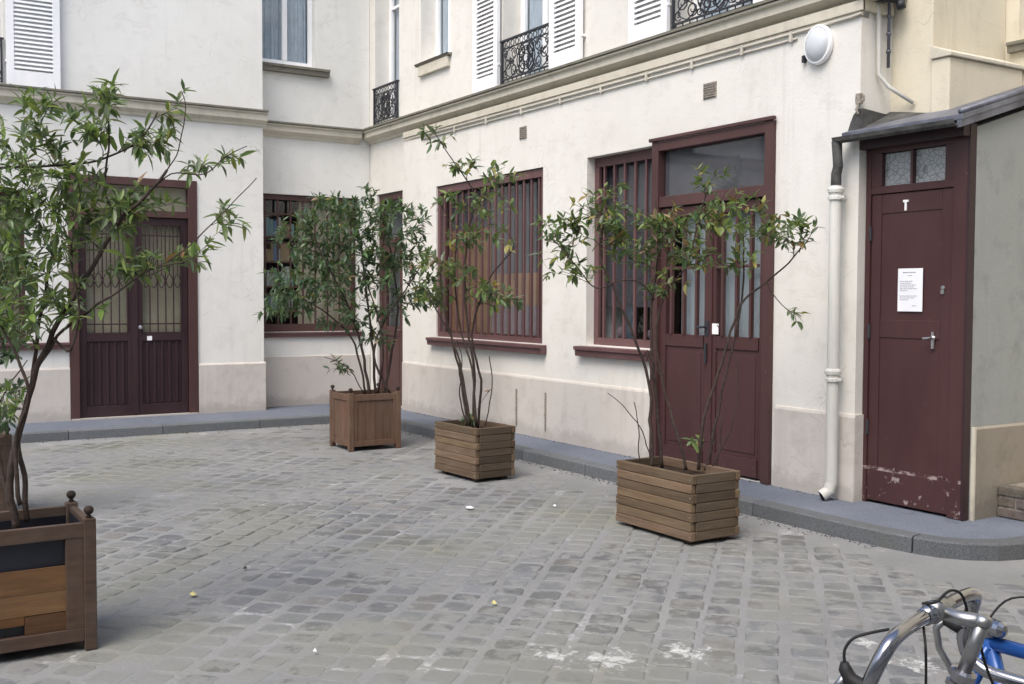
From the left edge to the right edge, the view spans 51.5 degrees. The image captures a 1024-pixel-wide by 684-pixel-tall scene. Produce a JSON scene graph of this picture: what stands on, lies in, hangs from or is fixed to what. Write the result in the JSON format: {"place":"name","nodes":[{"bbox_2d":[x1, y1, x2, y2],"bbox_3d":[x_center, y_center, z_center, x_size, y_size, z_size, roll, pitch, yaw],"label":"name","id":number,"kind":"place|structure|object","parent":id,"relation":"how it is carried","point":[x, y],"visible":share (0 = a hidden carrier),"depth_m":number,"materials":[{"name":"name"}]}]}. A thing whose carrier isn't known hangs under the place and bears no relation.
{"place":"outdoors","nodes":[
{"label":"outdoors","id":0,"kind":"place"},
{"bbox_2d":[0,424,1023,683],"bbox_3d":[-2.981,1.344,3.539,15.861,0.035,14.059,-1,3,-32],"label":"courtyard cobblestones","id":1,"kind":"structure","parent":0,"point":[722,622],"depth_m":5.55,"materials":[{"name":"stone"}]},
{"bbox_2d":[0,421,11,510],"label":"planter","id":2,"kind":"object","parent":1,"relation":"on","point":[5,444],"visible":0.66,"depth_m":7.17,"materials":[{"name":"brown wood"}]},
{"bbox_2d":[0,188,55,435],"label":"shrub","id":3,"kind":"object","parent":2,"relation":"in","point":[6,356],"visible":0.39,"depth_m":6.87,"materials":[{"name":"green plant"}]},
{"bbox_2d":[0,490,97,653],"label":"planter","id":4,"kind":"object","parent":1,"relation":"on","point":[48,580],"visible":0.99,"depth_m":4.42,"materials":[{"name":"brown wood"}]},
{"bbox_2d":[0,69,256,528],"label":"shrub","id":5,"kind":"object","parent":4,"relation":"in","point":[129,209],"visible":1,"depth_m":4.56,"materials":[{"name":"green plant"}]},
{"bbox_2d":[0,0,369,423],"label":"courtyard building","id":6,"kind":"structure","parent":1,"relation":"on","point":[281,88],"depth_m":12.67,"materials":[{"name":"white paint"}]},
{"bbox_2d":[0,191,69,350],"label":"window","id":7,"kind":"structure","parent":6,"relation":"in","point":[66,344],"depth_m":11.75,"materials":[{"name":"red paint"}]},
{"bbox_2d":[78,215,188,417],"bbox_3d":[-4.384,-0.302,12.333,1.300,2.300,0.146,-1,3,-32],"label":"door","id":8,"kind":"structure","parent":6,"relation":"in","point":[134,360],"depth_m":12.34,"materials":[{"name":"red paint"}]},
{"bbox_2d":[262,0,329,77],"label":"window","id":9,"kind":"structure","parent":6,"relation":"in","point":[283,21],"depth_m":13.63,"materials":[{"name":"white paint"}]},
{"bbox_2d":[263,193,362,337],"bbox_3d":[-2.770,-1.017,14.035,1.450,1.880,0.670,-1,3,-32],"label":"window","id":10,"kind":"structure","parent":6,"relation":"in","point":[276,207],"depth_m":13.89,"materials":[{"name":"red paint"}]},
{"bbox_2d":[329,383,400,451],"bbox_3d":[-1.471,0.741,10.622,0.555,0.616,0.500,-1,3,-32],"label":"planter","id":11,"kind":"object","parent":1,"relation":"on","point":[358,418],"visible":0.95,"depth_m":10.45,"materials":[{"name":"brown wood"}]},
{"bbox_2d":[254,182,440,393],"bbox_3d":[-1.651,-0.531,10.604,1.930,2.149,1.059,1,2,8],"label":"shrub","id":12,"kind":"object","parent":11,"relation":"in","point":[366,255],"visible":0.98,"depth_m":10.52,"materials":[{"name":"green plant"}]},
{"bbox_2d":[434,419,515,480],"bbox_3d":[-0.319,0.904,8.936,0.396,0.439,0.651,-1,3,-35],"label":"planter","id":13,"kind":"object","parent":1,"relation":"on","point":[481,452],"visible":1,"depth_m":8.72,"materials":[{"name":"brown wood"}]},
{"bbox_2d":[409,122,527,427],"bbox_3d":[-0.366,-0.555,8.855,1.012,2.560,0.560,0,2,4],"label":"shrub","id":14,"kind":"object","parent":13,"relation":"in","point":[438,299],"visible":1,"depth_m":8.85,"materials":[{"name":"green plant"}]},
{"bbox_2d":[9,414,1023,560],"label":"kerb","id":15,"kind":"structure","parent":1,"relation":"on","point":[1006,549],"depth_m":7.28,"materials":[{"name":"stone"}]},
{"bbox_2d":[362,0,893,501],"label":"courtyard building","id":16,"kind":"structure","parent":1,"relation":"on","point":[556,352],"depth_m":9.45,"materials":[{"name":"white paint"}]},
{"bbox_2d":[383,243,401,405],"bbox_3d":[-1.420,-0.584,13.858,0.409,2.800,1.000,-1,3,-32],"label":"door","id":17,"kind":"structure","parent":16,"relation":"in","point":[395,375],"depth_m":13.82,"materials":[{"name":"red paint"}]},
{"bbox_2d":[389,0,398,119],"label":"french window","id":18,"kind":"structure","parent":16,"relation":"in","point":[392,7],"depth_m":14.04,"materials":[{"name":"white paint"}]},
{"bbox_2d":[414,0,451,67],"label":"window","id":19,"kind":"structure","parent":16,"relation":"in","point":[446,3],"depth_m":12.92,"materials":[{"name":"white paint"}]},
{"bbox_2d":[426,168,546,353],"bbox_3d":[-0.074,-0.883,11.688,0.705,1.910,2.440,-1,3,-32],"label":"window","id":20,"kind":"structure","parent":16,"relation":"in","point":[520,271],"depth_m":11.42,"materials":[{"name":"red paint"}]},
{"bbox_2d":[520,0,548,77],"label":"french window","id":21,"kind":"structure","parent":16,"relation":"in","point":[539,9],"depth_m":11.27,"materials":[{"name":"white paint"}]},
{"bbox_2d":[573,149,651,361],"bbox_3d":[1.176,-0.808,9.700,0.705,1.905,1.120,-1,3,-32],"label":"window","id":22,"kind":"structure","parent":16,"relation":"in","point":[634,169],"depth_m":9.72,"materials":[{"name":"red paint"}]},
{"bbox_2d":[424,12,861,138],"bbox_3d":[0.650,-2.325,9.951,0.029,0.078,6.481,-1,3,-32],"label":"cable run","id":23,"kind":"object","parent":16,"relation":"attached to","point":[741,48],"visible":0.93,"depth_m":9.06,"materials":[{"name":"white plastic"}]},
{"bbox_2d":[659,199,763,478],"bbox_3d":[1.598,-0.040,8.561,0.145,2.140,1.233,-1,3,-32],"label":"door","id":24,"kind":"structure","parent":16,"relation":"in","point":[692,358],"depth_m":8.51,"materials":[{"name":"red paint"}]},
{"bbox_2d":[693,0,752,21],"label":"french window","id":25,"kind":"structure","parent":16,"relation":"in","point":[695,1],"depth_m":9.00,"materials":[{"name":"white paint"}]},
{"bbox_2d":[802,24,833,64],"bbox_3d":[2.147,-2.107,7.520,0.088,0.280,0.273,-1,3,-32],"label":"wall lamp","id":26,"kind":"object","parent":16,"relation":"attached to","point":[818,44],"visible":1,"depth_m":7.46,"materials":[{"name":"white paint"}]},
{"bbox_2d":[818,142,846,500],"bbox_3d":[2.225,-0.136,7.363,0.163,2.491,0.140,1,2,14],"label":"drainpipe","id":27,"kind":"object","parent":16,"relation":"attached to","point":[836,197],"visible":1,"depth_m":7.32,"materials":[{"name":"white metal"}]},
{"bbox_2d":[855,93,864,113],"bbox_3d":[2.361,-1.622,7.235,0.047,0.143,0.070,-1,3,-32],"label":"junction box","id":28,"kind":"object","parent":16,"relation":"attached to","point":[859,98],"visible":1,"depth_m":7.22,"materials":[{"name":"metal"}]},
{"bbox_2d":[875,0,914,103],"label":"corner pipes","id":29,"kind":"object","parent":16,"relation":"attached to","point":[900,4],"visible":1,"depth_m":7.28,"materials":[{"name":"beige metal"}]},
{"bbox_2d":[616,456,739,543],"bbox_3d":[1.052,1.003,6.808,0.400,0.428,0.746,-1,3,-32],"label":"planter","id":30,"kind":"object","parent":1,"relation":"on","point":[692,504],"visible":0.94,"depth_m":6.58,"materials":[{"name":"brown wood"}]},
{"bbox_2d":[528,164,822,469],"bbox_3d":[1.050,-0.159,6.785,1.903,1.969,0.597,0,2,-1],"label":"shrub","id":31,"kind":"object","parent":30,"relation":"in","point":[607,223],"visible":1,"depth_m":6.76,"materials":[{"name":"green plant"}]},
{"bbox_2d":[834,587,1023,683],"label":"bicycle","id":32,"kind":"object","parent":1,"relation":"on","point":[970,625],"visible":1,"depth_m":1.66,"materials":[{"name":"grey metal"}]},
{"bbox_2d":[891,0,1023,123],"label":"annexe building","id":33,"kind":"structure","parent":1,"relation":"on","point":[948,54],"depth_m":7.26,"materials":[{"name":"beige paint"}]},
{"bbox_2d":[1006,39,1023,53],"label":"window","id":34,"kind":"structure","parent":33,"relation":"in","point":[1016,46],"depth_m":7.44,"materials":[{"name":"white paint"}]},
{"bbox_2d":[973,596,1023,683],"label":"bicycle","id":35,"kind":"object","parent":1,"relation":"on","point":[995,644],"visible":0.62,"depth_m":1.96,"materials":[{"name":"blue metal"}]},
{"bbox_2d":[1,404,1023,538],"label":"pavement","id":36,"kind":"structure","parent":0,"point":[904,518],"depth_m":7.66,"materials":[{"name":"grey concrete"}]},
{"bbox_2d":[832,85,1023,520],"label":"shed","id":37,"kind":"structure","parent":36,"relation":"on","point":[943,401],"depth_m":6.89,"materials":[{"name":"stone"}]},
{"bbox_2d":[865,188,952,514],"bbox_3d":[2.629,0.053,7.060,0.103,2.097,0.647,-1,3,-32],"label":"door","id":38,"kind":"structure","parent":37,"relation":"in","point":[906,427],"depth_m":7.05,"materials":[{"name":"red paint"}]},
{"bbox_2d":[897,268,922,311],"bbox_3d":[2.637,-0.345,7.032,0.003,0.285,0.193,-1,3,-32],"label":"notice","id":39,"kind":"object","parent":37,"relation":"attached to","point":[910,289],"visible":1,"depth_m":7.03,"materials":[{"name":"white paper"}]},
{"bbox_2d":[997,482,1023,520],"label":"brick step","id":40,"kind":"object","parent":36,"relation":"on","point":[1011,501],"visible":1,"depth_m":6.79,"materials":[{"name":"brown brick"}]}
]}

